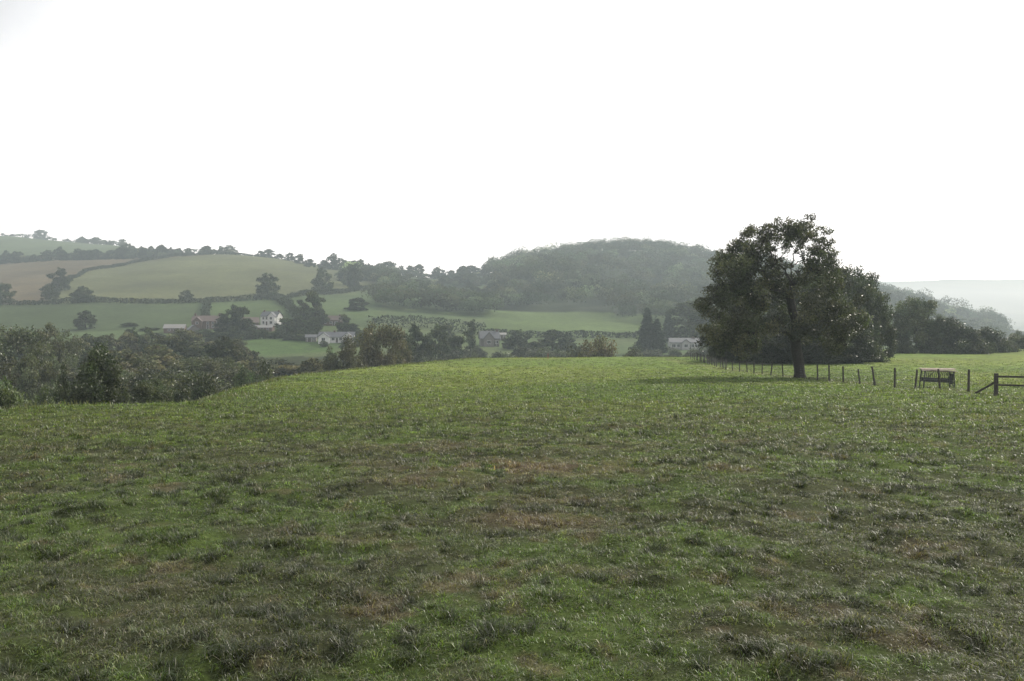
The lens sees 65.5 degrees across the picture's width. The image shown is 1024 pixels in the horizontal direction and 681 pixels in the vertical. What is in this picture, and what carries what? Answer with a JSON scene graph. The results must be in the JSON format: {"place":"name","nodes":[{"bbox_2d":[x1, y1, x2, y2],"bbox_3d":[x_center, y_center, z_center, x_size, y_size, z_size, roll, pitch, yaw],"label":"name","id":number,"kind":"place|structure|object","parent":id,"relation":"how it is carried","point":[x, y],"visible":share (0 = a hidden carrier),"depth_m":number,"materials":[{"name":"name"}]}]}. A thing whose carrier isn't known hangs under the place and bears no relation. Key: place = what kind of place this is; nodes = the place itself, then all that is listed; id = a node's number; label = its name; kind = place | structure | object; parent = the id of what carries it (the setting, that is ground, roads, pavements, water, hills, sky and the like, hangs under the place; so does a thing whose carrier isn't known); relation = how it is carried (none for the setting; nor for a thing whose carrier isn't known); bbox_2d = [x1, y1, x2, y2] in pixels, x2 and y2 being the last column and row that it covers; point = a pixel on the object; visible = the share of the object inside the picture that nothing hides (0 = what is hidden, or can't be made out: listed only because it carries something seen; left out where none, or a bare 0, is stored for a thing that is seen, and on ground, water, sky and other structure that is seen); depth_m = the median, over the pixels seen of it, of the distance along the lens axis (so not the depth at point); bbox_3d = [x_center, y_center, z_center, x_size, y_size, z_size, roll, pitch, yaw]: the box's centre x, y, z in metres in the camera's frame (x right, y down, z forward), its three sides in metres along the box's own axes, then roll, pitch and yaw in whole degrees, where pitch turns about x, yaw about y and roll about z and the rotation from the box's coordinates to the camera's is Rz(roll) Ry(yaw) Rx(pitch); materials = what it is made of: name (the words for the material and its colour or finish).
{"place":"outdoors","nodes":[
{"label":"outdoors","id":0,"kind":"place"},
{"bbox_2d":[0,236,1023,680],"bbox_3d":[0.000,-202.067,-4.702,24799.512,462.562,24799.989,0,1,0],"label":"ground","id":1,"kind":"structure","parent":0,"point":[204,276],"depth_m":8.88,"materials":[{"name":"plant"}]},
{"bbox_2d":[0,283,16,300],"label":"deciduous tree","id":2,"kind":"object","parent":1,"relation":"on","point":[5,292],"visible":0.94,"depth_m":439.43,"materials":[{"name":"plant"}]},
{"bbox_2d":[0,375,33,409],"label":"bush","id":3,"kind":"object","parent":1,"relation":"on","point":[8,398],"visible":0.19,"depth_m":37.34,"materials":[{"name":"green plant"}]},
{"bbox_2d":[0,362,40,390],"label":"deciduous tree","id":4,"kind":"object","parent":1,"relation":"on","point":[5,371],"visible":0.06,"depth_m":106.01,"materials":[{"name":"green plant"}]},
{"bbox_2d":[0,324,55,374],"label":"deciduous tree","id":5,"kind":"object","parent":1,"relation":"on","point":[22,338],"visible":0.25,"depth_m":129.45,"materials":[{"name":"green plant"}]},
{"bbox_2d":[11,340,61,406],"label":"deciduous tree","id":6,"kind":"object","parent":1,"relation":"on","point":[30,377],"visible":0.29,"depth_m":99.64,"materials":[{"name":"green plant"}]},
{"bbox_2d":[31,385,55,405],"bbox_3d":[-27.046,5.592,46.127,2.924,6.424,2.694,1,1,23],"label":"bush","id":7,"kind":"object","parent":1,"relation":"on","point":[44,396],"visible":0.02,"depth_m":46.00,"materials":[{"name":"green plant"}]},
{"bbox_2d":[39,285,60,299],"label":"deciduous tree","id":8,"kind":"object","parent":1,"relation":"on","point":[47,292],"visible":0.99,"depth_m":448.00,"materials":[{"name":"plant"}]},
{"bbox_2d":[22,322,85,382],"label":"deciduous tree","id":9,"kind":"object","parent":1,"relation":"on","point":[56,362],"visible":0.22,"depth_m":139.70,"materials":[{"name":"green plant"}]},
{"bbox_2d":[44,267,73,291],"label":"deciduous tree","id":10,"kind":"object","parent":1,"relation":"on","point":[60,283],"visible":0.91,"depth_m":497.28,"materials":[{"name":"plant"}]},
{"bbox_2d":[48,361,70,403],"bbox_3d":[-30.443,5.947,54.149,2.145,9.488,1.977,0,1,18],"label":"deciduous tree","id":11,"kind":"object","parent":1,"relation":"on","point":[62,391],"visible":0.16,"depth_m":53.95,"materials":[{"name":"green plant"}]},
{"bbox_2d":[68,286,95,301],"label":"deciduous tree","id":12,"kind":"object","parent":1,"relation":"on","point":[79,291],"visible":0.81,"depth_m":422.67,"materials":[{"name":"plant"}]},
{"bbox_2d":[72,310,97,329],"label":"deciduous tree","id":13,"kind":"object","parent":1,"relation":"on","point":[89,319],"visible":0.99,"depth_m":338.70,"materials":[{"name":"plant"}]},
{"bbox_2d":[79,333,113,349],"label":"deciduous tree","id":14,"kind":"object","parent":1,"relation":"on","point":[90,339],"visible":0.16,"depth_m":226.66,"materials":[{"name":"plant"}]},
{"bbox_2d":[57,341,136,404],"bbox_3d":[-27.001,4.469,52.314,6.041,8.890,5.372,0,1,11],"label":"conifer tree","id":15,"kind":"object","parent":1,"relation":"on","point":[97,370],"visible":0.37,"depth_m":51.63,"materials":[{"name":"green plant"}]},
{"bbox_2d":[0,296,203,304],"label":"hedge","id":16,"kind":"object","parent":1,"relation":"on","point":[103,299],"visible":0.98,"depth_m":422.45,"materials":[{"name":"plant"}]},
{"bbox_2d":[98,333,127,351],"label":"deciduous tree","id":17,"kind":"object","parent":1,"relation":"on","point":[119,344],"visible":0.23,"depth_m":240.26,"materials":[{"name":"plant"}]},
{"bbox_2d":[115,331,139,353],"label":"deciduous tree","id":18,"kind":"object","parent":1,"relation":"on","point":[127,338],"visible":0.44,"depth_m":247.30,"materials":[{"name":"plant"}]},
{"bbox_2d":[109,371,165,401],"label":"deciduous tree","id":19,"kind":"object","parent":1,"relation":"on","point":[128,385],"visible":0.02,"depth_m":97.70,"materials":[{"name":"green plant"}]},
{"bbox_2d":[113,353,165,374],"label":"deciduous tree","id":20,"kind":"object","parent":1,"relation":"on","point":[142,360],"visible":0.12,"depth_m":153.73,"materials":[{"name":"plant"}]},
{"bbox_2d":[137,326,157,350],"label":"deciduous tree","id":21,"kind":"object","parent":1,"relation":"on","point":[147,336],"visible":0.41,"depth_m":250.11,"materials":[{"name":"plant"}]},
{"bbox_2d":[127,377,174,403],"bbox_3d":[-27.245,5.344,60.011,4.335,5.484,4.616,-1,2,-44],"label":"bush","id":22,"kind":"object","parent":1,"relation":"on","point":[150,391],"visible":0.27,"depth_m":59.69,"materials":[{"name":"green plant"}]},
{"bbox_2d":[48,251,261,284],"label":"hedge","id":23,"kind":"object","parent":1,"relation":"on","point":[79,273],"visible":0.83,"depth_m":687.17,"materials":[{"name":"plant"}]},
{"bbox_2d":[144,345,186,372],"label":"deciduous tree","id":24,"kind":"object","parent":1,"relation":"on","point":[163,355],"visible":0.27,"depth_m":188.25,"materials":[{"name":"plant"}]},
{"bbox_2d":[147,336,198,359],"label":"deciduous tree","id":25,"kind":"object","parent":1,"relation":"on","point":[179,346],"visible":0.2,"depth_m":215.19,"materials":[{"name":"plant"}]},
{"bbox_2d":[163,324,186,332],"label":"barn","id":26,"kind":"structure","parent":1,"relation":"on","point":[169,328],"depth_m":322.28,"materials":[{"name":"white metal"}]},
{"bbox_2d":[128,366,223,401],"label":"deciduous tree","id":27,"kind":"object","parent":1,"relation":"on","point":[142,377],"visible":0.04,"depth_m":100.43,"materials":[{"name":"green plant"}]},
{"bbox_2d":[170,382,193,402],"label":"bush","id":28,"kind":"object","parent":1,"relation":"on","point":[182,395],"visible":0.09,"depth_m":67.96,"materials":[{"name":"green plant"}]},
{"bbox_2d":[166,328,204,359],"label":"deciduous tree","id":29,"kind":"object","parent":1,"relation":"on","point":[185,334],"visible":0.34,"depth_m":252.88,"materials":[{"name":"plant"}]},
{"bbox_2d":[166,355,211,375],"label":"deciduous tree","id":30,"kind":"object","parent":1,"relation":"on","point":[179,365],"visible":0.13,"depth_m":144.37,"materials":[{"name":"green plant"}]},
{"bbox_2d":[159,370,220,394],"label":"deciduous tree","id":31,"kind":"object","parent":1,"relation":"on","point":[171,382],"visible":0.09,"depth_m":89.28,"materials":[{"name":"green plant"}]},
{"bbox_2d":[186,372,215,400],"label":"bush","id":32,"kind":"object","parent":1,"relation":"on","point":[200,392],"visible":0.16,"depth_m":74.40,"materials":[{"name":"green plant"}]},
{"bbox_2d":[199,297,212,315],"bbox_3d":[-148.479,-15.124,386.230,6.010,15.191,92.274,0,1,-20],"label":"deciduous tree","id":33,"kind":"object","parent":1,"relation":"on","point":[206,306],"visible":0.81,"depth_m":383.01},
{"bbox_2d":[191,313,221,329],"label":"farmhouse","id":34,"kind":"object","parent":1,"relation":"on","point":[203,322],"visible":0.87,"depth_m":334.08,"materials":[{"name":"red brick"}]},
{"bbox_2d":[197,343,225,360],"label":"deciduous tree","id":35,"kind":"object","parent":1,"relation":"on","point":[207,349],"visible":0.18,"depth_m":187.10,"materials":[{"name":"plant"}]},
{"bbox_2d":[197,355,244,377],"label":"deciduous tree","id":36,"kind":"object","parent":1,"relation":"on","point":[221,364],"visible":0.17,"depth_m":143.92,"materials":[{"name":"green plant"}]},
{"bbox_2d":[211,336,249,366],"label":"deciduous tree","id":37,"kind":"object","parent":1,"relation":"on","point":[227,348],"visible":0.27,"depth_m":188.56,"materials":[{"name":"plant"}]},
{"bbox_2d":[208,367,261,385],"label":"deciduous tree","id":38,"kind":"object","parent":1,"relation":"on","point":[228,376],"visible":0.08,"depth_m":125.30,"materials":[{"name":"green plant"}]},
{"bbox_2d":[221,304,249,334],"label":"deciduous tree","id":39,"kind":"object","parent":1,"relation":"on","point":[237,321],"visible":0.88,"depth_m":316.23,"materials":[{"name":"plant"}]},
{"bbox_2d":[221,364,265,391],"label":"deciduous tree","id":40,"kind":"object","parent":1,"relation":"on","point":[244,373],"visible":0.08,"depth_m":94.72,"materials":[{"name":"green plant"}]},
{"bbox_2d":[234,360,273,376],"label":"deciduous tree","id":41,"kind":"object","parent":1,"relation":"on","point":[248,363],"visible":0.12,"depth_m":172.17,"materials":[{"name":"plant"}]},
{"bbox_2d":[0,233,512,292],"bbox_3d":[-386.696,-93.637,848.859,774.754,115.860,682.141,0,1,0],"label":"scrub","id":42,"kind":"object","parent":1,"relation":"on","point":[454,284],"visible":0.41,"depth_m":743.03,"materials":[{"name":"plant"}]},
{"bbox_2d":[252,360,276,382],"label":"bush","id":43,"kind":"object","parent":1,"relation":"on","point":[265,372],"visible":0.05,"depth_m":104.15,"materials":[{"name":"green plant"}]},
{"bbox_2d":[255,272,280,298],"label":"deciduous tree","id":44,"kind":"object","parent":1,"relation":"on","point":[265,287],"visible":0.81,"depth_m":449.26,"materials":[{"name":"plant"}]},
{"bbox_2d":[260,310,283,325],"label":"farmhouse","id":45,"kind":"object","parent":1,"relation":"on","point":[270,317],"visible":0.95,"depth_m":343.20,"materials":[{"name":"paint"}]},
{"bbox_2d":[241,331,317,338],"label":"hedge","id":46,"kind":"object","parent":1,"relation":"on","point":[280,334],"visible":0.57,"depth_m":306.20,"materials":[{"name":"plant"}]},
{"bbox_2d":[270,364,298,376],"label":"deciduous tree","id":47,"kind":"object","parent":1,"relation":"on","point":[290,369],"visible":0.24,"depth_m":183.28,"materials":[{"name":"plant"}]},
{"bbox_2d":[274,293,301,322],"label":"hedge","id":48,"kind":"object","parent":1,"relation":"on","point":[290,305],"visible":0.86,"depth_m":395.91,"materials":[{"name":"plant"}]},
{"bbox_2d":[201,284,376,301],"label":"hedge","id":49,"kind":"object","parent":1,"relation":"on","point":[303,292],"visible":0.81,"depth_m":459.13,"materials":[{"name":"plant"}]},
{"bbox_2d":[286,315,307,333],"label":"deciduous tree","id":50,"kind":"object","parent":1,"relation":"on","point":[295,325],"visible":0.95,"depth_m":316.43,"materials":[{"name":"plant"}]},
{"bbox_2d":[296,357,325,373],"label":"bush","id":51,"kind":"object","parent":1,"relation":"on","point":[312,364],"visible":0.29,"depth_m":164.60,"materials":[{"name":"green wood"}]},
{"bbox_2d":[303,317,323,332],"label":"deciduous tree","id":52,"kind":"object","parent":1,"relation":"on","point":[317,326],"visible":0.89,"depth_m":320.83,"materials":[{"name":"plant"}]},
{"bbox_2d":[297,290,330,324],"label":"deciduous tree","id":53,"kind":"object","parent":1,"relation":"on","point":[315,300],"visible":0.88,"depth_m":341.38,"materials":[{"name":"plant"}]},
{"bbox_2d":[310,267,333,294],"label":"deciduous tree","id":54,"kind":"object","parent":1,"relation":"on","point":[321,284],"visible":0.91,"depth_m":503.48,"materials":[{"name":"plant"}]},
{"bbox_2d":[322,345,343,371],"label":"deciduous tree","id":55,"kind":"object","parent":1,"relation":"on","point":[332,363],"visible":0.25,"depth_m":139.69,"materials":[{"name":"green plant"}]},
{"bbox_2d":[317,330,355,343],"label":"bungalow","id":56,"kind":"object","parent":1,"relation":"on","point":[334,336],"visible":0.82,"depth_m":291.04,"materials":[{"name":"paint"}]},
{"bbox_2d":[336,335,367,369],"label":"deciduous tree","id":57,"kind":"object","parent":1,"relation":"on","point":[346,354],"visible":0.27,"depth_m":140.63,"materials":[{"name":"green plant"}]},
{"bbox_2d":[346,263,362,288],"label":"deciduous tree","id":58,"kind":"object","parent":1,"relation":"on","point":[353,279],"visible":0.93,"depth_m":537.36,"materials":[{"name":"plant"}]},
{"bbox_2d":[344,297,370,310],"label":"deciduous tree","id":59,"kind":"object","parent":1,"relation":"on","point":[362,304],"visible":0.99,"depth_m":397.02,"materials":[{"name":"plant"}]},
{"bbox_2d":[337,261,408,283],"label":"copse","id":60,"kind":"object","parent":1,"relation":"on","point":[382,272],"visible":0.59,"depth_m":594.88,"materials":[{"name":"plant"}]},
{"bbox_2d":[354,320,407,366],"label":"deciduous tree","id":61,"kind":"object","parent":1,"relation":"on","point":[371,346],"visible":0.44,"depth_m":148.49,"materials":[{"name":"green plant"}]},
{"bbox_2d":[405,323,436,359],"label":"deciduous tree","id":62,"kind":"object","parent":1,"relation":"on","point":[416,335],"visible":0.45,"depth_m":224.11,"materials":[{"name":"plant"}]},
{"bbox_2d":[367,314,487,333],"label":"hedge","id":63,"kind":"object","parent":1,"relation":"on","point":[412,318],"visible":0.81,"depth_m":351.74,"materials":[{"name":"plant"}]},
{"bbox_2d":[422,323,452,357],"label":"deciduous tree","id":64,"kind":"object","parent":1,"relation":"on","point":[441,348],"visible":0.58,"depth_m":239.00,"materials":[{"name":"plant"}]},
{"bbox_2d":[360,276,555,312],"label":"copse","id":65,"kind":"object","parent":1,"relation":"on","point":[406,292],"visible":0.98,"depth_m":439.62,"materials":[{"name":"plant"}]},
{"bbox_2d":[446,334,470,355],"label":"deciduous tree","id":66,"kind":"object","parent":1,"relation":"on","point":[456,342],"visible":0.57,"depth_m":249.02,"materials":[{"name":"plant"}]},
{"bbox_2d":[462,318,476,350],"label":"deciduous tree","id":67,"kind":"object","parent":1,"relation":"on","point":[470,340],"visible":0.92,"depth_m":269.46,"materials":[{"name":"plant"}]},
{"bbox_2d":[478,329,499,346],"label":"cottage","id":68,"kind":"structure","parent":1,"relation":"on","point":[488,338],"depth_m":306.22,"materials":[{"name":"grey stone"}]},
{"bbox_2d":[507,329,531,348],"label":"deciduous tree","id":69,"kind":"object","parent":1,"relation":"on","point":[519,340],"visible":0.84,"depth_m":298.70,"materials":[{"name":"plant"}]},
{"bbox_2d":[520,346,551,357],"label":"bush","id":70,"kind":"object","parent":1,"relation":"on","point":[540,352],"visible":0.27,"depth_m":238.39,"materials":[{"name":"green plant"}]},
{"bbox_2d":[537,329,568,350],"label":"deciduous tree","id":71,"kind":"object","parent":1,"relation":"on","point":[551,336],"visible":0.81,"depth_m":298.29,"materials":[{"name":"plant"}]},
{"bbox_2d":[482,328,639,337],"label":"hedge","id":72,"kind":"object","parent":1,"relation":"on","point":[584,333],"visible":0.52,"depth_m":348.79,"materials":[{"name":"plant"}]},
{"bbox_2d":[576,333,618,356],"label":"bush","id":73,"kind":"object","parent":1,"relation":"on","point":[602,349],"visible":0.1,"depth_m":168.51,"materials":[{"name":"green plant"}]},
{"bbox_2d":[634,307,658,352],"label":"conifer tree","id":74,"kind":"object","parent":1,"relation":"on","point":[645,332],"visible":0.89,"depth_m":288.64,"materials":[{"name":"plant"}]},
{"bbox_2d":[649,318,669,352],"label":"conifer tree","id":75,"kind":"object","parent":1,"relation":"on","point":[660,341],"visible":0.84,"depth_m":288.64,"materials":[{"name":"plant"}]},
{"bbox_2d":[662,313,675,341],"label":"conifer tree","id":76,"kind":"object","parent":1,"relation":"on","point":[668,328],"visible":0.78,"depth_m":328.66,"materials":[{"name":"plant"}]},
{"bbox_2d":[667,336,699,349],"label":"bungalow","id":77,"kind":"object","parent":1,"relation":"on","point":[683,343],"visible":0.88,"depth_m":300.12,"materials":[{"name":"paint"}]},
{"bbox_2d":[665,300,710,337],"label":"deciduous tree","id":78,"kind":"object","parent":1,"relation":"on","point":[686,312],"visible":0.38,"depth_m":332.36,"materials":[{"name":"plant"}]},
{"bbox_2d":[682,306,724,341],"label":"deciduous tree","id":79,"kind":"object","parent":1,"relation":"on","point":[691,327],"visible":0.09,"depth_m":320.17,"materials":[{"name":"plant"}]},
{"bbox_2d":[704,314,741,362],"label":"deciduous tree","id":80,"kind":"object","parent":1,"relation":"on","point":[711,352],"visible":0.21,"depth_m":97.35,"materials":[{"name":"green plant"}]},
{"bbox_2d":[480,234,1013,337],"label":"hillside wood","id":81,"kind":"object","parent":1,"relation":"on","point":[571,257],"visible":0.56,"depth_m":617.44,"materials":[{"name":"plant"}]},
{"bbox_2d":[729,328,787,363],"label":"deciduous tree","id":82,"kind":"object","parent":1,"relation":"on","point":[769,345],"visible":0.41,"depth_m":93.72,"materials":[{"name":"green plant"}]},
{"bbox_2d":[759,272,801,348],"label":"deciduous tree","id":83,"kind":"object","parent":1,"relation":"on","point":[773,310],"visible":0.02,"depth_m":107.00,"materials":[{"name":"green plant"}]},
{"bbox_2d":[688,212,873,377],"bbox_3d":[19.352,-3.068,58.431,13.099,12.356,8.808,0,1,0],"label":"oak tree","id":84,"kind":"object","parent":1,"relation":"on","point":[741,284],"visible":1,"depth_m":56.95,"materials":[{"name":"green plant"}]},
{"bbox_2d":[769,319,836,362],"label":"deciduous tree","id":85,"kind":"object","parent":1,"relation":"on","point":[786,354],"visible":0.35,"depth_m":93.81,"materials":[{"name":"green plant"}]},
{"bbox_2d":[785,323,866,364],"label":"deciduous tree","id":86,"kind":"object","parent":1,"relation":"on","point":[848,356],"visible":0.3,"depth_m":92.12,"materials":[{"name":"green plant"}]},
{"bbox_2d":[790,250,866,362],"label":"deciduous tree","id":87,"kind":"object","parent":1,"relation":"on","point":[847,279],"visible":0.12,"depth_m":97.17,"materials":[{"name":"green plant"}]},
{"bbox_2d":[690,352,969,391],"bbox_3d":[22.096,2.132,75.635,2.704,3.432,77.942,0,1,3],"label":"wire fence","id":88,"kind":"object","parent":1,"relation":"on","point":[715,362],"visible":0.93,"depth_m":52.26,"materials":[{"name":"wood"}]},
{"bbox_2d":[816,307,881,362],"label":"deciduous tree","id":89,"kind":"object","parent":1,"relation":"on","point":[867,344],"visible":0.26,"depth_m":93.67,"materials":[{"name":"green plant"}]},
{"bbox_2d":[825,265,882,349],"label":"deciduous tree","id":90,"kind":"object","parent":1,"relation":"on","point":[860,286],"visible":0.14,"depth_m":101.07,"materials":[{"name":"green plant"}]},
{"bbox_2d":[865,271,898,351],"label":"deciduous tree","id":91,"kind":"object","parent":1,"relation":"on","point":[880,298],"visible":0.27,"depth_m":102.57,"materials":[{"name":"green plant"}]},
{"bbox_2d":[873,290,898,359],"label":"deciduous tree","id":92,"kind":"object","parent":1,"relation":"on","point":[891,347],"visible":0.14,"depth_m":104.83,"materials":[{"name":"green plant"}]},
{"bbox_2d":[894,340,916,353],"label":"bush","id":93,"kind":"object","parent":1,"relation":"on","point":[902,346],"visible":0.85,"depth_m":133.24,"materials":[{"name":"green plant"}]},
{"bbox_2d":[890,295,944,352],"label":"deciduous tree","id":94,"kind":"object","parent":1,"relation":"on","point":[918,320],"visible":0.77,"depth_m":138.21,"materials":[{"name":"green plant"}]},
{"bbox_2d":[908,334,952,353],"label":"bush","id":95,"kind":"object","parent":1,"relation":"on","point":[933,347],"visible":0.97,"depth_m":134.70,"materials":[{"name":"green plant"}]},
{"bbox_2d":[917,368,954,387],"bbox_3d":[22.752,2.074,42.629,1.737,1.218,1.008,2,2,14],"label":"hay feeder","id":96,"kind":"object","parent":1,"relation":"on","point":[945,380],"visible":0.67,"depth_m":42.40,"materials":[{"name":"grey metal"}]},
{"bbox_2d":[925,313,958,352],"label":"deciduous tree","id":97,"kind":"object","parent":1,"relation":"on","point":[937,334],"visible":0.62,"depth_m":136.11,"materials":[{"name":"green plant"}]},
{"bbox_2d":[939,316,987,353],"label":"bush","id":98,"kind":"object","parent":1,"relation":"on","point":[960,345],"visible":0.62,"depth_m":134.68,"materials":[{"name":"green plant"}]},
{"bbox_2d":[951,328,996,353],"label":"bush","id":99,"kind":"object","parent":1,"relation":"on","point":[981,344],"visible":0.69,"depth_m":133.32,"materials":[{"name":"green plant"}]},
{"bbox_2d":[976,324,1013,352],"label":"bush","id":100,"kind":"object","parent":1,"relation":"on","point":[998,343],"visible":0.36,"depth_m":138.62,"materials":[{"name":"green plant"}]},
{"bbox_2d":[973,373,1023,395],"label":"timber fence","id":101,"kind":"object","parent":1,"relation":"on","point":[995,382],"visible":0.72,"depth_m":34.48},
{"bbox_2d":[0,0,1023,281],"label":"sky","id":102,"kind":"structure","parent":0,"point":[449,135],"materials":[{"name":"white"}]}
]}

